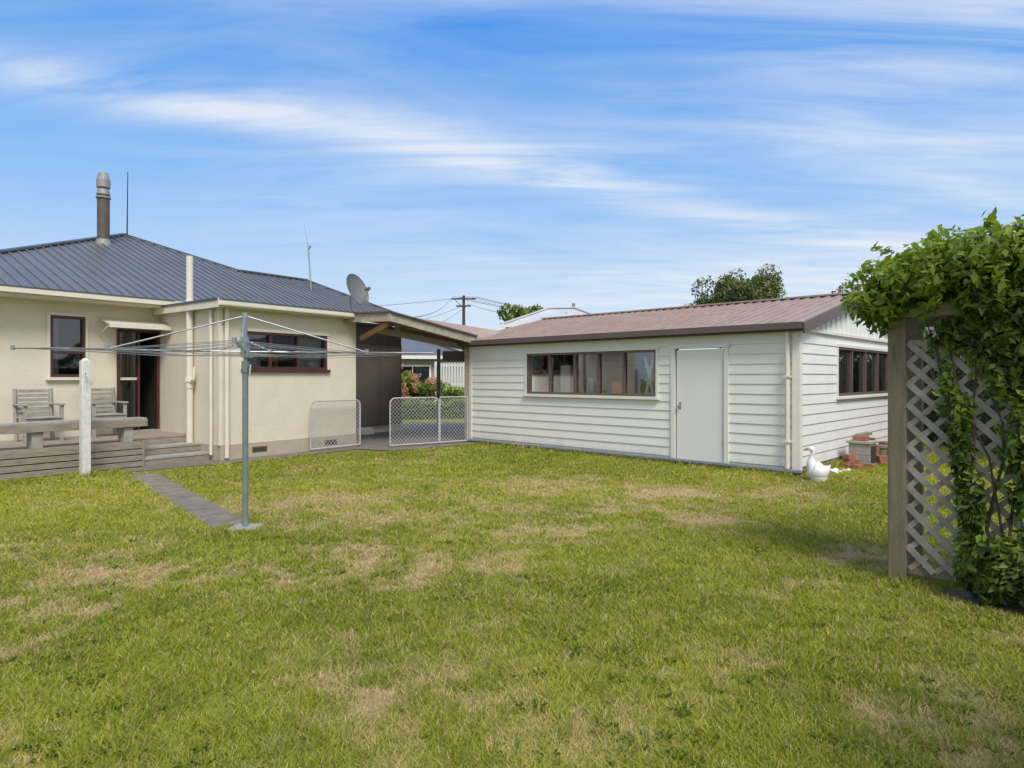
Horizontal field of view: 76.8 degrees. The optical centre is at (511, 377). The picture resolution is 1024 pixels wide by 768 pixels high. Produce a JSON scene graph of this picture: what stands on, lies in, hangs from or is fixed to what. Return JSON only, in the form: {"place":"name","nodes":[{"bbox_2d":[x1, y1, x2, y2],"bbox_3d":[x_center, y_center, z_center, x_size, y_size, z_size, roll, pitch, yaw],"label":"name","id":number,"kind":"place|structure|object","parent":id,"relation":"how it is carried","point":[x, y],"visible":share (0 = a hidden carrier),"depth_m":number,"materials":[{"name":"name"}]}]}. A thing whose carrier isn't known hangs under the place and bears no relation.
{"place":"outdoors","nodes":[
{"label":"outdoors","id":0,"kind":"place"},
{"bbox_2d":[131,473,249,528],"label":"concrete garden path","id":1,"kind":"structure","parent":0,"point":[211,512],"depth_m":7.75,"materials":[{"name":"grey concrete"}]},
{"bbox_2d":[200,448,352,464],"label":"house path","id":2,"kind":"structure","parent":0,"point":[278,455],"depth_m":12.33,"materials":[{"name":"concrete"}]},
{"bbox_2d":[341,423,476,450],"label":"driveway","id":3,"kind":"structure","parent":0,"point":[377,441],"depth_m":15.72,"materials":[{"name":"concrete"}]},
{"bbox_2d":[310,399,360,449],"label":"chain link gate","id":4,"kind":"structure","parent":3,"relation":"on","point":[359,423],"depth_m":13.43,"materials":[{"name":"metal"}]},
{"bbox_2d":[389,397,439,445],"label":"chain link gate","id":5,"kind":"structure","parent":3,"relation":"on","point":[390,421],"depth_m":13.99,"materials":[{"name":"metal"}]},
{"bbox_2d":[344,311,501,441],"bbox_3d":[-0.599,0.060,16.061,4.816,2.880,6.440,0,0,12],"label":"timber carport","id":6,"kind":"object","parent":3,"relation":"on","point":[445,334],"visible":0.6,"depth_m":14.40,"materials":[{"name":"brown wood"}]},
{"bbox_2d":[439,396,467,442],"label":"chain link gate","id":7,"kind":"structure","parent":3,"relation":"on","point":[440,400],"depth_m":14.57,"materials":[{"name":"metal"}]},
{"bbox_2d":[401,338,463,404],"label":"neighbour house","id":8,"kind":"structure","parent":0,"point":[421,364],"depth_m":33.87,"materials":[{"name":"white paint"}]},
{"bbox_2d":[451,295,475,350],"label":"power pole","id":9,"kind":"object","parent":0,"point":[463,299],"visible":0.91,"depth_m":44.88,"materials":[{"name":"grey wood"}]},
{"bbox_2d":[382,296,530,321],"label":"power lines","id":10,"kind":"object","parent":9,"relation":"attached to","point":[458,307],"visible":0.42,"depth_m":45.98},
{"bbox_2d":[0,419,1023,767],"bbox_3d":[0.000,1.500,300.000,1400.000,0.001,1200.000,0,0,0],"label":"ground","id":11,"kind":"structure","parent":0,"point":[488,643],"depth_m":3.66,"materials":[{"name":"green plant"}]},
{"bbox_2d":[79,358,90,475],"bbox_3d":[-6.434,0.605,9.757,0.361,1.790,0.124,0,0,40],"label":"white timber post","id":12,"kind":"object","parent":11,"relation":"on","point":[84,414],"visible":0.9,"depth_m":9.73,"materials":[{"name":"paint"}]},
{"bbox_2d":[0,417,210,480],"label":"timber deck","id":13,"kind":"structure","parent":11,"relation":"on","point":[37,454],"depth_m":10.35,"materials":[{"name":"grey wood"}]},
{"bbox_2d":[12,388,65,442],"bbox_3d":[-7.954,0.630,10.863,0.593,0.886,0.590,0,0,37],"label":"slatted garden chair","id":14,"kind":"object","parent":13,"relation":"on","point":[25,408],"visible":0.95,"depth_m":10.91,"materials":[{"name":"grey wood"}]},
{"bbox_2d":[91,387,127,437],"bbox_3d":[-7.442,0.630,11.792,0.593,0.886,0.590,0,0,37],"label":"slatted garden chair","id":15,"kind":"object","parent":13,"relation":"on","point":[94,410],"visible":0.6,"depth_m":11.90,"materials":[{"name":"grey wood"}]},
{"bbox_2d":[117,460,218,471],"bbox_3d":[-5.668,1.492,10.919,0.710,0.001,1.601,0,0,37],"label":"step landing","id":16,"kind":"object","parent":11,"relation":"on","point":[182,464],"visible":0.86,"depth_m":10.84,"materials":[{"name":"concrete"}]},
{"bbox_2d":[0,297,400,459],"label":"walls","id":17,"kind":"structure","parent":11,"relation":"on","point":[279,403],"depth_m":12.19,"materials":[{"name":"beige paint"}]},
{"bbox_2d":[45,312,88,379],"bbox_3d":[-8.029,-0.555,11.684,0.140,1.210,0.691,0,0,37],"label":"lounge window","id":18,"kind":"structure","parent":17,"relation":"attached to","point":[84,318],"depth_m":11.61,"materials":[{"name":"white wood"}]},
{"bbox_2d":[98,317,171,337],"bbox_3d":[-7.192,-0.960,12.362,0.520,0.339,1.110,0,0,37],"label":"awning","id":19,"kind":"object","parent":17,"relation":"attached to","point":[133,323],"depth_m":12.25,"materials":[{"name":"beige metal"}]},
{"bbox_2d":[117,329,160,433],"bbox_3d":[-7.327,0.070,12.658,0.150,2.000,0.820,0,0,37],"label":"sliding door","id":20,"kind":"structure","parent":17,"relation":"attached to","point":[156,389],"depth_m":12.67,"materials":[{"name":"brown wood"}]},
{"bbox_2d":[53,318,320,429],"bbox_3d":[-7.948,-0.050,12.369,7.958,2.500,3.150,0,0,-31],"label":"interior","id":21,"kind":"object","parent":17,"relation":"attached to","point":[66,333],"visible":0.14,"depth_m":13.35,"materials":[{"name":"black"}]},
{"bbox_2d":[0,284,377,323],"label":"gutter","id":22,"kind":"object","parent":17,"relation":"attached to","point":[28,292],"visible":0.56,"depth_m":11.42,"materials":[{"name":"white metal"}]},
{"bbox_2d":[184,256,195,441],"bbox_3d":[-5.999,-0.460,12.048,0.173,3.620,0.287,0,0,-34],"label":"vent stack","id":23,"kind":"object","parent":17,"relation":"attached to","point":[189,379],"visible":0.81,"depth_m":12.05,"materials":[{"name":"beige plastic"}]},
{"bbox_2d":[0,233,393,326],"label":"roof","id":24,"kind":"structure","parent":17,"relation":"on","point":[123,264],"depth_m":14.55,"materials":[{"name":"grey metal"}]},
{"bbox_2d":[95,172,111,244],"bbox_3d":[-9.960,-4.040,15.760,0.440,1.880,0.440,0,0,0],"label":"chimney flue","id":25,"kind":"object","parent":24,"relation":"on","point":[103,183],"visible":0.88,"depth_m":15.65,"materials":[{"name":"metal"}]},
{"bbox_2d":[126,172,311,290],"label":"roof antennas","id":26,"kind":"object","parent":24,"relation":"on","point":[309,247],"visible":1,"depth_m":17.98,"materials":[{"name":"metal"}]},
{"bbox_2d":[346,274,370,310],"bbox_3d":[-3.320,-1.750,13.955,0.510,1.000,0.508,0,0,-16],"label":"satellite dish","id":27,"kind":"object","parent":24,"relation":"on","point":[358,289],"visible":0.99,"depth_m":14.04,"materials":[{"name":"metal"}]},
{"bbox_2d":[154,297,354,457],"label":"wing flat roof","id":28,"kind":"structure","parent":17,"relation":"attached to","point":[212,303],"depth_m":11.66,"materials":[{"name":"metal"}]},
{"bbox_2d":[241,328,330,372],"bbox_3d":[-4.413,-0.505,12.706,0.130,0.810,1.961,0,0,37],"label":"kitchen window","id":29,"kind":"structure","parent":17,"relation":"attached to","point":[297,368],"depth_m":12.78,"materials":[{"name":"brown wood"}]},
{"bbox_2d":[252,439,336,451],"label":"plinth vents","id":30,"kind":"object","parent":17,"relation":"attached to","point":[259,448],"visible":0.86,"depth_m":12.26,"materials":[{"name":"grey metal"}]},
{"bbox_2d":[10,313,435,531],"bbox_3d":[-2.640,0.440,6.400,2.736,2.160,2.736,0,0,25],"label":"rotary clothesline","id":31,"kind":"object","parent":11,"relation":"on","point":[244,352],"visible":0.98,"depth_m":6.37,"materials":[{"name":"paint"}]},
{"bbox_2d":[356,324,401,435],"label":"wall","id":32,"kind":"structure","parent":11,"relation":"on","point":[378,383],"depth_m":17.47,"materials":[{"name":"brown wood"}]},
{"bbox_2d":[402,362,416,404],"bbox_3d":[-4.194,0.474,24.451,1.552,2.072,1.534,0,0,0],"label":"hydrangea bush","id":33,"kind":"object","parent":11,"relation":"on","point":[405,389],"visible":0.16,"depth_m":24.26,"materials":[{"name":"green plant"}]},
{"bbox_2d":[402,373,444,404],"bbox_3d":[-3.268,0.657,24.148,1.560,1.695,1.422,0,0,14],"label":"hydrangea bush","id":34,"kind":"object","parent":11,"relation":"on","point":[418,387],"visible":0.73,"depth_m":24.03,"materials":[{"name":"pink plant"}]},
{"bbox_2d":[402,398,463,419],"bbox_3d":[-2.500,1.120,23.596,6.964,0.846,0.967,0,0,-17],"label":"hedge","id":35,"kind":"object","parent":11,"relation":"on","point":[422,413],"visible":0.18,"depth_m":23.17,"materials":[{"name":"green plant"}]},
{"bbox_2d":[434,362,463,404],"bbox_3d":[-1.147,0.425,25.866,4.097,2.150,0.160,0,0,14],"label":"white slat fence","id":36,"kind":"object","parent":11,"relation":"on","point":[461,383],"visible":0.14,"depth_m":26.09,"materials":[{"name":"paint"}]},
{"bbox_2d":[441,382,463,403],"bbox_3d":[-2.227,0.842,24.676,1.312,1.329,1.061,0,0,0],"label":"garden shrub","id":37,"kind":"object","parent":11,"relation":"on","point":[449,392],"visible":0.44,"depth_m":24.51,"materials":[{"name":"green plant"}]},
{"bbox_2d":[21,494,1015,753],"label":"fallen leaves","id":38,"kind":"object","parent":11,"relation":"on","point":[743,636],"visible":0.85,"depth_m":3.68,"materials":[{"name":"brown plant"}]},
{"bbox_2d":[496,303,543,327],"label":"broadleaf tree","id":39,"kind":"object","parent":11,"relation":"on","point":[511,313],"visible":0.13,"depth_m":41.18,"materials":[{"name":"green plant"}]},
{"bbox_2d":[500,303,593,327],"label":"neighbour house","id":40,"kind":"structure","parent":11,"relation":"on","point":[545,313],"depth_m":37.07,"materials":[{"name":"white paint"}]},
{"bbox_2d":[454,291,887,474],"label":"weatherboard garage","id":41,"kind":"structure","parent":11,"relation":"on","point":[776,384],"depth_m":11.72,"materials":[{"name":"white paint"}]},
{"bbox_2d":[523,346,659,399],"bbox_3d":[1.461,-0.077,12.679,3.271,0.955,0.145,0,0,44],"label":"front window","id":42,"kind":"structure","parent":41,"relation":"in","point":[533,359],"depth_m":12.86,"materials":[{"name":"white wood"}]},
{"bbox_2d":[670,343,729,467],"bbox_3d":[3.193,0.458,11.018,1.080,2.055,0.180,0,0,44],"label":"door","id":43,"kind":"structure","parent":41,"relation":"in","point":[702,432],"depth_m":11.00,"materials":[{"name":"paint"}]},
{"bbox_2d":[836,344,887,399],"bbox_3d":[6.776,-0.102,12.411,0.145,0.965,3.470,0,0,44],"label":"side window","id":44,"kind":"structure","parent":41,"relation":"in","point":[850,348],"depth_m":12.39,"materials":[{"name":"white wood"}]},
{"bbox_2d":[684,263,786,348],"bbox_3d":[8.607,-1.452,24.974,4.069,5.914,4.282,0,0,0],"label":"broadleaf tree","id":45,"kind":"object","parent":11,"relation":"on","point":[754,287],"visible":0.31,"depth_m":24.23,"materials":[{"name":"green plant"}]},
{"bbox_2d":[803,446,830,481],"bbox_3d":[4.419,1.250,9.356,0.297,0.500,0.280,0,0,0],"label":"goose statue","id":46,"kind":"object","parent":11,"relation":"on","point":[818,471],"visible":1,"depth_m":9.28,"materials":[{"name":"white ceramic"}]},
{"bbox_2d":[831,468,850,473],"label":"white stones","id":47,"kind":"object","parent":11,"relation":"on","point":[834,470],"visible":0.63,"depth_m":10.22,"materials":[{"name":"stone"}]},
{"bbox_2d":[831,280,859,293],"bbox_3d":[14.126,-1.280,26.047,3.162,5.603,2.791,0,0,0],"label":"broadleaf tree","id":48,"kind":"object","parent":11,"relation":"on","point":[840,287],"visible":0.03,"depth_m":26.77,"materials":[{"name":"green plant"}]},
{"bbox_2d":[842,431,887,468],"bbox_3d":[6.419,1.250,11.392,0.753,0.500,2.369,0,0,44],"label":"brick and pot pile","id":49,"kind":"object","parent":11,"relation":"on","point":[865,449],"visible":0.87,"depth_m":10.94,"materials":[{"name":"brick"}]},
{"bbox_2d":[885,300,1023,593],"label":"garden trellis","id":50,"kind":"object","parent":11,"relation":"on","point":[908,439],"visible":0.56,"depth_m":4.63,"materials":[{"name":"grey wood"}]},
{"bbox_2d":[838,207,1023,608],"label":"climbing vine","id":51,"kind":"object","parent":50,"relation":"attached to","point":[979,273],"visible":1,"depth_m":4.29,"materials":[{"name":"green plant"}]},
{"bbox_2d":[924,328,1023,455],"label":"boundary hedge","id":52,"kind":"object","parent":11,"relation":"on","point":[983,417],"visible":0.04,"depth_m":13.49,"materials":[{"name":"green plant"}]},
{"bbox_2d":[925,587,1023,621],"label":"soil bed","id":53,"kind":"object","parent":11,"relation":"on","point":[966,596],"visible":0.44,"depth_m":4.29,"materials":[{"name":"brown soil"}]},
{"bbox_2d":[0,0,1023,350],"label":"sky","id":54,"kind":"structure","parent":0,"point":[598,156],"materials":[{"name":"blue"}]},
{"bbox_2d":[924,327,937,339],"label":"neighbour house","id":55,"kind":"structure","parent":0,"point":[930,328],"depth_m":33.56,"materials":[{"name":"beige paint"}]}
]}

